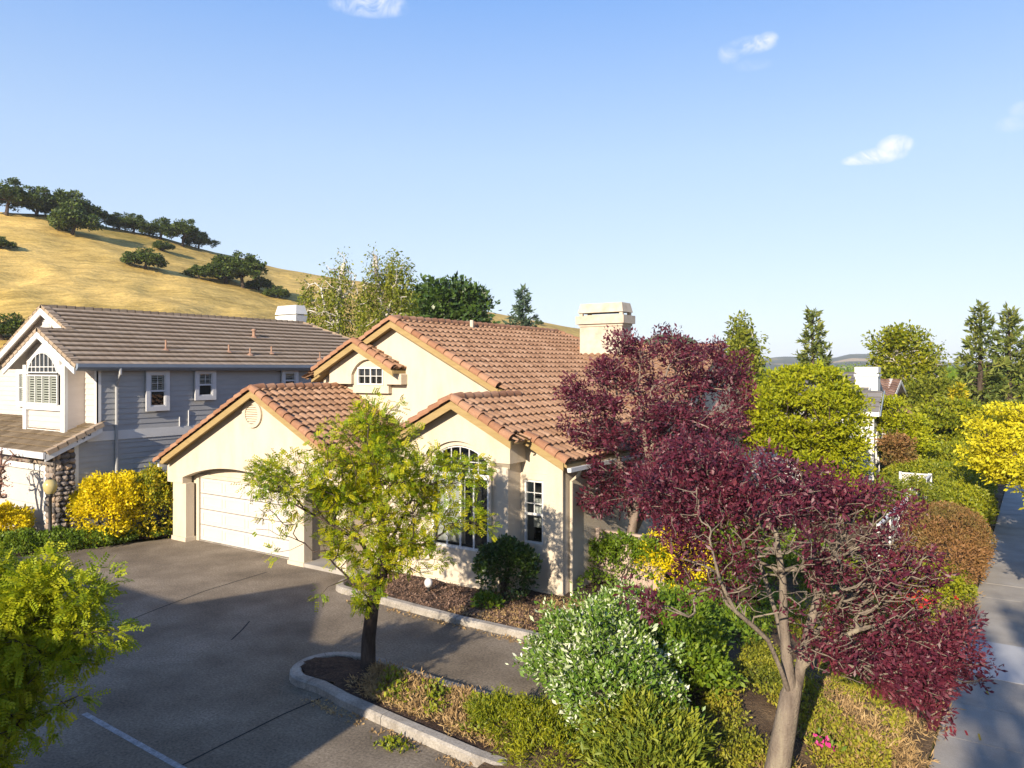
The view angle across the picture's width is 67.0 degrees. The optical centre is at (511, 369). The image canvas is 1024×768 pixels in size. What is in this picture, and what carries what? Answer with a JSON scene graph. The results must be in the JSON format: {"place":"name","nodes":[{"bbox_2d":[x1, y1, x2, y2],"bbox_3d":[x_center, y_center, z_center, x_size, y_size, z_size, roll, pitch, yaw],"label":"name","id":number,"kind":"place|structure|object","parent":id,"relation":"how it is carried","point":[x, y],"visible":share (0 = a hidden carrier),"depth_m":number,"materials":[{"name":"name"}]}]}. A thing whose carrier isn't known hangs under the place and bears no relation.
{"place":"outdoors","nodes":[
{"label":"outdoors","id":0,"kind":"place"},
{"bbox_2d":[0,524,172,554],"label":"side yard soil","id":1,"kind":"structure","parent":0,"point":[140,537],"depth_m":25.73,"materials":[{"name":"brown soil"}]},
{"bbox_2d":[0,448,24,498],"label":"bare tree","id":2,"kind":"object","parent":1,"relation":"on","point":[3,466],"visible":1,"depth_m":24.69,"materials":[{"name":"brown plant"}]},
{"bbox_2d":[0,499,36,542],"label":"clipped shrub","id":3,"kind":"object","parent":1,"relation":"on","point":[10,515],"visible":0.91,"depth_m":25.00,"materials":[{"name":"yellow plant"}]},
{"bbox_2d":[43,477,57,550],"bbox_3d":[-14.730,4.600,24.666,0.410,2.360,0.404,0,0,34],"label":"lamp post","id":4,"kind":"object","parent":1,"relation":"on","point":[50,485],"visible":0.89,"depth_m":24.62,"materials":[{"name":"black metal"}]},
{"bbox_2d":[0,525,115,554],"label":"shrub","id":5,"kind":"object","parent":1,"relation":"on","point":[32,535],"visible":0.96,"depth_m":24.57,"materials":[{"name":"green plant"}]},
{"bbox_2d":[4,524,172,553],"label":"side ground cover","id":6,"kind":"object","parent":1,"relation":"on","point":[116,539],"visible":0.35,"depth_m":25.52,"materials":[{"name":"green plant"}]},
{"bbox_2d":[64,469,155,546],"bbox_3d":[-13.528,4.606,25.952,2.634,2.521,2.462,0,0,34],"label":"clipped shrub","id":7,"kind":"object","parent":1,"relation":"on","point":[109,486],"visible":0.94,"depth_m":25.37,"materials":[{"name":"yellow plant"}]},
{"bbox_2d":[120,462,172,538],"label":"clipped shrub","id":8,"kind":"object","parent":1,"relation":"on","point":[154,475],"visible":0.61,"depth_m":26.33,"materials":[{"name":"green plant"}]},
{"bbox_2d":[0,304,350,545],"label":"clapboard house","id":9,"kind":"structure","parent":1,"relation":"on","point":[85,391],"depth_m":27.93,"materials":[{"name":"grey paint"}]},
{"bbox_2d":[16,369,22,406],"bbox_3d":[-18.369,0.712,29.627,2.380,1.444,0.146,0,0,34],"label":"window","id":10,"kind":"structure","parent":9,"relation":"in","point":[18,371],"depth_m":30.17,"materials":[{"name":"white paint"}]},
{"bbox_2d":[0,466,43,531],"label":"garage door","id":11,"kind":"structure","parent":9,"relation":"in","point":[27,488],"depth_m":26.52,"materials":[{"name":"paint"}]},
{"bbox_2d":[27,353,58,373],"bbox_3d":[-16.432,-0.218,27.107,2.200,0.737,0.120,0,0,34],"label":"arched window","id":12,"kind":"structure","parent":9,"relation":"in","point":[44,363],"depth_m":27.15,"materials":[{"name":"white paint"}]},
{"bbox_2d":[27,375,59,404],"bbox_3d":[-16.430,0.700,27.109,2.200,1.040,0.126,0,0,34],"label":"window","id":13,"kind":"structure","parent":9,"relation":"in","point":[41,389],"depth_m":27.07,"materials":[{"name":"white paint"}]},
{"bbox_2d":[146,371,169,410],"bbox_3d":[-12.846,0.753,28.017,0.116,1.485,0.900,0,0,34],"label":"window","id":14,"kind":"structure","parent":9,"relation":"in","point":[157,382],"depth_m":28.04,"materials":[{"name":"white glass"}]},
{"bbox_2d":[194,371,215,399],"bbox_3d":[-11.754,0.568,29.621,0.116,1.195,0.900,0,0,34],"label":"window","id":15,"kind":"structure","parent":9,"relation":"in","point":[204,381],"depth_m":29.62,"materials":[{"name":"white glass"}]},
{"bbox_2d":[281,371,298,383],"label":"window","id":16,"kind":"structure","parent":9,"relation":"in","point":[286,376],"depth_m":33.00,"materials":[{"name":"white glass"}]},
{"bbox_2d":[0,538,620,767],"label":"driveway","id":17,"kind":"structure","parent":0,"point":[189,680],"depth_m":15.11,"materials":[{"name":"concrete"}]},
{"bbox_2d":[0,532,150,767],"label":"leaning tree","id":18,"kind":"object","parent":17,"relation":"on","point":[31,593],"visible":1,"depth_m":8.82,"materials":[{"name":"green plant"}]},
{"bbox_2d":[81,712,186,767],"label":"parking line","id":19,"kind":"object","parent":17,"relation":"on","point":[159,755],"visible":1,"depth_m":12.01,"materials":[{"name":"paint"}]},
{"bbox_2d":[135,572,321,765],"bbox_3d":[-6.446,5.776,16.435,3.476,0.001,10.780,0,0,-23],"label":"asphalt joint","id":20,"kind":"object","parent":17,"relation":"on","point":[253,728],"visible":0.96,"depth_m":12.91,"materials":[{"name":"black asphalt"}]},
{"bbox_2d":[299,697,472,767],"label":"kerb litter","id":21,"kind":"object","parent":17,"relation":"on","point":[381,731],"visible":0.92,"depth_m":12.37,"materials":[{"name":"brown plant"}]},
{"bbox_2d":[371,732,417,752],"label":"fallen sprigs","id":22,"kind":"object","parent":17,"relation":"on","point":[391,741],"visible":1,"depth_m":11.83,"materials":[{"name":"green plant"}]},
{"bbox_2d":[289,652,506,767],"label":"island kerb","id":23,"kind":"structure","parent":17,"relation":"on","point":[442,743],"depth_m":12.68,"materials":[{"name":"concrete"}]},
{"bbox_2d":[346,600,532,643],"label":"lane litter","id":24,"kind":"object","parent":17,"relation":"on","point":[510,638],"visible":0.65,"depth_m":17.29,"materials":[{"name":"brown plant"}]},
{"bbox_2d":[336,574,685,667],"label":"bed kerb","id":25,"kind":"structure","parent":17,"relation":"on","point":[444,616],"depth_m":17.76,"materials":[{"name":"concrete"}]},
{"bbox_2d":[0,212,644,347],"bbox_3d":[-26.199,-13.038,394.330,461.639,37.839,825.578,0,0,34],"label":"golden hill","id":26,"kind":"structure","parent":0,"point":[45,264],"depth_m":124.24,"materials":[{"name":"yellow plant"}]},
{"bbox_2d":[0,312,24,339],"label":"hill oak","id":27,"kind":"object","parent":26,"relation":"on","point":[13,324],"visible":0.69,"depth_m":75.29,"materials":[{"name":"green plant"}]},
{"bbox_2d":[0,177,43,215],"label":"hill oak","id":28,"kind":"object","parent":26,"relation":"on","point":[8,193],"visible":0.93,"depth_m":146.85,"materials":[{"name":"green plant"}]},
{"bbox_2d":[9,185,66,215],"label":"hill oak","id":29,"kind":"object","parent":26,"relation":"on","point":[43,198],"visible":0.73,"depth_m":151.69,"materials":[{"name":"green plant"}]},
{"bbox_2d":[39,188,102,214],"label":"hill oak","id":30,"kind":"object","parent":26,"relation":"on","point":[75,196],"visible":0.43,"depth_m":156.04,"materials":[{"name":"green plant"}]},
{"bbox_2d":[45,201,109,234],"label":"hill oak","id":31,"kind":"object","parent":26,"relation":"on","point":[67,218],"visible":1,"depth_m":142.77,"materials":[{"name":"green plant"}]},
{"bbox_2d":[81,199,112,222],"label":"hill oak","id":32,"kind":"object","parent":26,"relation":"on","point":[104,215],"visible":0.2,"depth_m":160.07,"materials":[{"name":"green plant"}]},
{"bbox_2d":[101,211,131,229],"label":"hill oak","id":33,"kind":"object","parent":26,"relation":"on","point":[112,222],"visible":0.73,"depth_m":164.57,"materials":[{"name":"green plant"}]},
{"bbox_2d":[112,212,152,233],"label":"hill oak","id":34,"kind":"object","parent":26,"relation":"on","point":[134,220],"visible":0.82,"depth_m":164.68,"materials":[{"name":"green plant"}]},
{"bbox_2d":[120,247,169,268],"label":"hill oak","id":35,"kind":"object","parent":26,"relation":"on","point":[139,256],"visible":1,"depth_m":129.47,"materials":[{"name":"green plant"}]},
{"bbox_2d":[134,216,178,239],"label":"hill oak","id":36,"kind":"object","parent":26,"relation":"on","point":[161,226],"visible":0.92,"depth_m":166.92,"materials":[{"name":"green plant"}]},
{"bbox_2d":[152,240,175,250],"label":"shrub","id":37,"kind":"object","parent":26,"relation":"on","point":[161,245],"visible":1,"depth_m":153.68,"materials":[{"name":"green plant"}]},
{"bbox_2d":[164,218,201,246],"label":"hill oak","id":38,"kind":"object","parent":26,"relation":"on","point":[185,230],"visible":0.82,"depth_m":169.88,"materials":[{"name":"green plant"}]},
{"bbox_2d":[180,264,212,277],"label":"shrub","id":39,"kind":"object","parent":26,"relation":"on","point":[195,269],"visible":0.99,"depth_m":135.94,"materials":[{"name":"green plant"}]},
{"bbox_2d":[180,231,220,248],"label":"hill oak","id":40,"kind":"object","parent":26,"relation":"on","point":[204,239],"visible":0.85,"depth_m":175.06,"materials":[{"name":"green plant"}]},
{"bbox_2d":[199,254,254,283],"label":"hill oak","id":41,"kind":"object","parent":26,"relation":"on","point":[214,268],"visible":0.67,"depth_m":137.48,"materials":[{"name":"green plant"}]},
{"bbox_2d":[216,250,268,287],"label":"hill oak","id":42,"kind":"object","parent":26,"relation":"on","point":[249,265],"visible":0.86,"depth_m":139.09,"materials":[{"name":"green plant"}]},
{"bbox_2d":[244,276,274,289],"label":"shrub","id":43,"kind":"object","parent":26,"relation":"on","point":[261,282],"visible":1,"depth_m":143.91,"materials":[{"name":"green plant"}]},
{"bbox_2d":[262,285,291,297],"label":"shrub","id":44,"kind":"object","parent":26,"relation":"on","point":[277,291],"visible":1,"depth_m":141.37,"materials":[{"name":"green plant"}]},
{"bbox_2d":[394,270,500,323],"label":"oak tree","id":45,"kind":"object","parent":26,"relation":"on","point":[453,297],"visible":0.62,"depth_m":58.87,"materials":[{"name":"green plant"}]},
{"bbox_2d":[502,283,539,326],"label":"conifer","id":46,"kind":"object","parent":26,"relation":"on","point":[523,301],"visible":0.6,"depth_m":69.58,"materials":[{"name":"green plant"}]},
{"bbox_2d":[880,379,930,460],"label":"tiled house","id":47,"kind":"structure","parent":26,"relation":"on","point":[893,386],"depth_m":49.56,"materials":[{"name":"beige paint"}]},
{"bbox_2d":[300,656,563,752],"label":"island soil","id":48,"kind":"structure","parent":0,"point":[336,670],"depth_m":13.85,"materials":[{"name":"brown soil"}]},
{"bbox_2d":[230,386,502,668],"bbox_3d":[-2.743,3.031,14.702,5.069,5.403,2.922,0,0,9],"label":"street tree","id":49,"kind":"object","parent":48,"relation":"on","point":[376,461],"visible":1,"depth_m":14.41,"materials":[{"name":"green plant"}]},
{"bbox_2d":[372,662,500,737],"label":"island weeds","id":50,"kind":"object","parent":48,"relation":"on","point":[436,696],"visible":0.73,"depth_m":13.30,"materials":[{"name":"green plant"}]},
{"bbox_2d":[344,660,544,751],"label":"island dry grass","id":51,"kind":"structure","parent":48,"relation":"on","point":[415,702],"depth_m":13.11,"materials":[{"name":"beige plant"}]},
{"bbox_2d":[452,682,599,767],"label":"juniper","id":52,"kind":"object","parent":48,"relation":"on","point":[496,706],"visible":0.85,"depth_m":11.67,"materials":[{"name":"green plant"}]},
{"bbox_2d":[0,0,1023,362],"label":"sky","id":53,"kind":"structure","parent":0,"point":[692,165],"materials":[{"name":"blue"}]},
{"bbox_2d":[13,451,1015,767],"bbox_3d":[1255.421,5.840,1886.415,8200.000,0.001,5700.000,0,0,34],"label":"ground","id":54,"kind":"structure","parent":0,"point":[531,509],"depth_m":26.82,"materials":[{"name":"brown soil"}]},
{"bbox_2d":[295,247,367,337],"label":"birch tree","id":55,"kind":"object","parent":54,"relation":"on","point":[338,301],"visible":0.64,"depth_m":47.84,"materials":[{"name":"green plant"}]},
{"bbox_2d":[350,242,420,337],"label":"birch tree","id":56,"kind":"object","parent":54,"relation":"on","point":[389,286],"visible":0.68,"depth_m":46.63,"materials":[{"name":"green plant"}]},
{"bbox_2d":[152,302,760,595],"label":"stucco house","id":57,"kind":"structure","parent":54,"relation":"on","point":[469,388],"depth_m":23.82,"materials":[{"name":"paint"}]},
{"bbox_2d":[201,478,288,556],"bbox_3d":[-8.531,4.708,24.861,4.870,2.084,0.061,0,0,34],"label":"garage door","id":58,"kind":"structure","parent":57,"relation":"in","point":[223,488],"depth_m":25.08,"materials":[{"name":"paint"}]},
{"bbox_2d":[357,367,383,384],"bbox_3d":[-4.664,0.215,25.770,1.180,0.590,0.195,0,0,34],"label":"window","id":59,"kind":"structure","parent":57,"relation":"in","point":[369,375],"depth_m":25.83,"materials":[{"name":"white paint"}]},
{"bbox_2d":[432,445,488,551],"bbox_3d":[-1.238,3.305,20.629,1.910,2.850,0.510,0,0,34],"label":"window","id":60,"kind":"structure","parent":57,"relation":"in","point":[464,537],"depth_m":20.69,"materials":[{"name":"clear glass"}]},
{"bbox_2d":[525,480,542,544],"bbox_3d":[0.692,3.660,20.071,0.570,1.620,0.460,0,0,34],"label":"window","id":61,"kind":"structure","parent":57,"relation":"in","point":[538,485],"depth_m":20.07,"materials":[{"name":"white paint"}]},
{"bbox_2d":[723,309,771,387],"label":"weeping birch","id":62,"kind":"object","parent":54,"relation":"on","point":[742,337],"visible":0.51,"depth_m":41.61,"materials":[{"name":"green plant"}]},
{"bbox_2d":[791,305,836,366],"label":"redwood","id":63,"kind":"object","parent":54,"relation":"on","point":[815,350],"visible":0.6,"depth_m":59.68,"materials":[{"name":"green plant"}]},
{"bbox_2d":[762,360,1021,381],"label":"valley woods","id":64,"kind":"object","parent":54,"relation":"on","point":[952,370],"visible":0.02,"depth_m":169.67,"materials":[{"name":"green plant"}]},
{"bbox_2d":[860,319,944,387],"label":"leafy birch","id":65,"kind":"object","parent":54,"relation":"on","point":[897,340],"visible":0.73,"depth_m":54.31,"materials":[{"name":"green plant"}]},
{"bbox_2d":[918,328,951,382],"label":"thin birch","id":66,"kind":"object","parent":54,"relation":"on","point":[940,369],"visible":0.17,"depth_m":57.72,"materials":[{"name":"green plant"}]},
{"bbox_2d":[899,369,971,408],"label":"tall olive tree","id":67,"kind":"object","parent":54,"relation":"on","point":[936,386],"visible":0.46,"depth_m":51.34,"materials":[{"name":"green plant"}]},
{"bbox_2d":[943,299,1015,420],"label":"redwood","id":68,"kind":"object","parent":54,"relation":"on","point":[979,390],"visible":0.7,"depth_m":49.72,"materials":[{"name":"green plant"}]},
{"bbox_2d":[984,301,1023,453],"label":"redwood","id":69,"kind":"object","parent":54,"relation":"on","point":[1011,321],"visible":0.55,"depth_m":51.60,"materials":[{"name":"green plant"}]},
{"bbox_2d":[477,462,1005,767],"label":"garden soil","id":70,"kind":"structure","parent":0,"point":[762,712],"depth_m":12.78,"materials":[{"name":"brown soil"}]},
{"bbox_2d":[347,551,767,663],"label":"bed mulch","id":71,"kind":"object","parent":70,"relation":"on","point":[589,587],"visible":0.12,"depth_m":19.24,"materials":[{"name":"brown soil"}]},
{"bbox_2d":[470,590,505,609],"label":"mulch plant","id":72,"kind":"object","parent":71,"relation":"on","point":[477,596],"visible":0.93,"depth_m":18.33,"materials":[{"name":"green plant"}]},
{"bbox_2d":[471,533,542,600],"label":"dark shrub","id":73,"kind":"object","parent":71,"relation":"on","point":[514,550],"visible":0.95,"depth_m":18.88,"materials":[{"name":"green plant"}]},
{"bbox_2d":[448,591,584,629],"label":"bed leaf litter","id":74,"kind":"object","parent":71,"relation":"on","point":[504,612],"visible":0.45,"depth_m":18.11,"materials":[{"name":"brown plant"}]},
{"bbox_2d":[577,528,672,591],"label":"shrub","id":75,"kind":"object","parent":71,"relation":"on","point":[611,546],"visible":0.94,"depth_m":19.99,"materials":[{"name":"green plant"}]},
{"bbox_2d":[552,321,760,539],"bbox_3d":[3.824,2.303,20.676,5.699,7.186,3.702,0,0,-7],"label":"plum tree","id":76,"kind":"object","parent":71,"relation":"on","point":[681,414],"visible":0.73,"depth_m":20.33,"materials":[{"name":"purple plant"}]},
{"bbox_2d":[630,526,723,593],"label":"golden shrub","id":77,"kind":"object","parent":71,"relation":"on","point":[662,563],"visible":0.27,"depth_m":19.49,"materials":[{"name":"yellow plant"}]},
{"bbox_2d":[505,579,705,758],"bbox_3d":[1.532,4.747,13.825,3.173,2.239,6.530,0,0,7],"label":"variegated shrub","id":78,"kind":"object","parent":70,"relation":"on","point":[573,639],"visible":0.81,"depth_m":11.99,"materials":[{"name":"green plant"}]},
{"bbox_2d":[596,528,665,590],"bbox_3d":[3.082,5.015,20.222,1.950,1.530,0.110,0,0,34],"label":"garden fence","id":79,"kind":"object","parent":70,"relation":"on","point":[649,583],"visible":0.37,"depth_m":20.22,"materials":[{"name":"beige wood"}]},
{"bbox_2d":[567,680,721,767],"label":"juniper","id":80,"kind":"object","parent":70,"relation":"on","point":[683,744],"visible":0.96,"depth_m":10.43,"materials":[{"name":"green plant"}]},
{"bbox_2d":[622,580,748,707],"bbox_3d":[2.921,4.898,14.073,2.318,2.032,3.613,0,0,7],"label":"broadleaf shrub","id":81,"kind":"object","parent":70,"relation":"on","point":[706,658],"visible":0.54,"depth_m":13.11,"materials":[{"name":"green plant"}]},
{"bbox_2d":[656,546,862,647],"bbox_3d":[5.531,5.413,19.691,5.262,0.648,9.279,0,0,34],"label":"green ground cover","id":82,"kind":"object","parent":70,"relation":"on","point":[739,624],"visible":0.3,"depth_m":17.47,"materials":[{"name":"green plant"}]},
{"bbox_2d":[692,511,829,587],"bbox_3d":[6.602,4.781,20.388,3.906,2.280,2.339,0,0,0],"label":"green shrub","id":83,"kind":"object","parent":70,"relation":"on","point":[770,559],"visible":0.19,"depth_m":19.82,"materials":[{"name":"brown plant"}]},
{"bbox_2d":[735,448,813,529],"bbox_3d":[8.894,4.063,26.396,2.619,2.853,3.616,0,0,-27],"label":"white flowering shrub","id":84,"kind":"object","parent":70,"relation":"on","point":[753,471],"visible":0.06,"depth_m":26.43,"materials":[{"name":"green plant"}]},
{"bbox_2d":[654,577,942,767],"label":"garden ground cover","id":85,"kind":"object","parent":70,"relation":"on","point":[756,654],"visible":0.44,"depth_m":12.37,"materials":[{"name":"green plant"}]},
{"bbox_2d":[740,359,877,492],"bbox_3d":[11.827,2.676,31.419,5.518,6.292,5.144,0,0,34],"label":"round tree","id":86,"kind":"object","parent":70,"relation":"on","point":[804,437],"visible":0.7,"depth_m":30.35,"materials":[{"name":"green plant"}]},
{"bbox_2d":[611,422,1007,767],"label":"plum tree","id":87,"kind":"object","parent":70,"relation":"on","point":[906,664],"visible":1,"depth_m":10.46,"materials":[{"name":"purple plant"}]},
{"bbox_2d":[758,367,886,481],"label":"white house","id":88,"kind":"structure","parent":70,"relation":"on","point":[868,379],"depth_m":38.80,"materials":[{"name":"paint"}]},
{"bbox_2d":[799,727,846,766],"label":"pink flowers","id":89,"kind":"object","parent":70,"relation":"on","point":[823,743],"visible":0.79,"depth_m":11.29,"materials":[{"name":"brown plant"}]},
{"bbox_2d":[828,473,947,525],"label":"shrub","id":90,"kind":"object","parent":70,"relation":"on","point":[923,486],"visible":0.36,"depth_m":27.51,"materials":[{"name":"green plant"}]},
{"bbox_2d":[873,429,919,468],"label":"shrub","id":91,"kind":"object","parent":70,"relation":"on","point":[893,442],"visible":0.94,"depth_m":36.62,"materials":[{"name":"plant"}]},
{"bbox_2d":[876,473,931,556],"bbox_3d":[14.030,5.080,27.286,0.110,1.400,12.900,0,0,34],"label":"lattice fence","id":92,"kind":"object","parent":70,"relation":"on","point":[929,476],"visible":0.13,"depth_m":24.35,"materials":[{"name":"white paint"}]},
{"bbox_2d":[849,588,964,630],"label":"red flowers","id":93,"kind":"object","parent":70,"relation":"on","point":[898,603],"visible":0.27,"depth_m":17.35,"materials":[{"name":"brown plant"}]},
{"bbox_2d":[875,394,940,460],"bbox_3d":[19.402,3.479,38.489,3.462,4.602,3.268,0,0,34],"label":"light tree","id":94,"kind":"object","parent":70,"relation":"on","point":[893,420],"visible":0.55,"depth_m":37.93,"materials":[{"name":"green plant"}]},
{"bbox_2d":[842,555,978,610],"bbox_3d":[10.133,5.283,19.782,3.139,1.089,3.816,0,0,34],"label":"hedge","id":95,"kind":"object","parent":70,"relation":"on","point":[957,584],"visible":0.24,"depth_m":18.75,"materials":[{"name":"green plant"}]},
{"bbox_2d":[875,458,998,502],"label":"long hedge","id":96,"kind":"object","parent":70,"relation":"on","point":[934,467],"visible":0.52,"depth_m":34.90,"materials":[{"name":"green plant"}]},
{"bbox_2d":[880,437,994,474],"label":"back hedge","id":97,"kind":"object","parent":70,"relation":"on","point":[944,451],"visible":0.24,"depth_m":39.31,"materials":[{"name":"green plant"}]},
{"bbox_2d":[888,500,997,589],"bbox_3d":[12.627,4.927,22.950,3.029,1.847,8.311,0,0,34],"label":"rounded hedge","id":98,"kind":"object","parent":70,"relation":"on","point":[980,545],"visible":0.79,"depth_m":21.32,"materials":[{"name":"brown plant"}]},
{"bbox_2d":[906,393,1002,459],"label":"olive tree","id":99,"kind":"object","parent":70,"relation":"on","point":[946,414],"visible":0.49,"depth_m":43.23,"materials":[{"name":"green plant"}]},
{"bbox_2d":[947,380,973,420],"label":"gold conifer","id":100,"kind":"object","parent":70,"relation":"on","point":[960,389],"visible":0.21,"depth_m":46.79,"materials":[{"name":"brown plant"}]},
{"bbox_2d":[931,469,999,534],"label":"box hedge","id":101,"kind":"object","parent":70,"relation":"on","point":[968,486],"visible":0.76,"depth_m":28.11,"materials":[{"name":"green plant"}]},
{"bbox_2d":[753,583,984,767],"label":"dry grass","id":102,"kind":"structure","parent":0,"point":[844,702],"depth_m":12.22,"materials":[{"name":"beige plant"}]},
{"bbox_2d":[764,354,1017,370],"bbox_3d":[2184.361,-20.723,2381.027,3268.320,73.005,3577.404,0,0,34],"label":"hills","id":103,"kind":"structure","parent":0,"point":[836,361],"depth_m":2068.97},
{"bbox_2d":[929,453,1023,767],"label":"footpath","id":104,"kind":"structure","parent":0,"point":[995,719],"depth_m":13.73,"materials":[{"name":"concrete"}]},
{"bbox_2d":[957,638,1023,684],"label":"pale path panel","id":105,"kind":"structure","parent":104,"relation":"on","point":[1010,658],"depth_m":15.17,"materials":[{"name":"concrete"}]},
{"label":"street","id":106,"kind":"structure","parent":0,"visible":0},
{"bbox_2d":[951,401,1023,488],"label":"yellow tree","id":107,"kind":"object","parent":106,"relation":"on","point":[987,460],"visible":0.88,"depth_m":27.31,"materials":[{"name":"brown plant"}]},
{"bbox_2d":[1000,422,1023,497],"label":"yellow tree","id":108,"kind":"object","parent":106,"relation":"on","point":[1019,470],"visible":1,"depth_m":21.05,"materials":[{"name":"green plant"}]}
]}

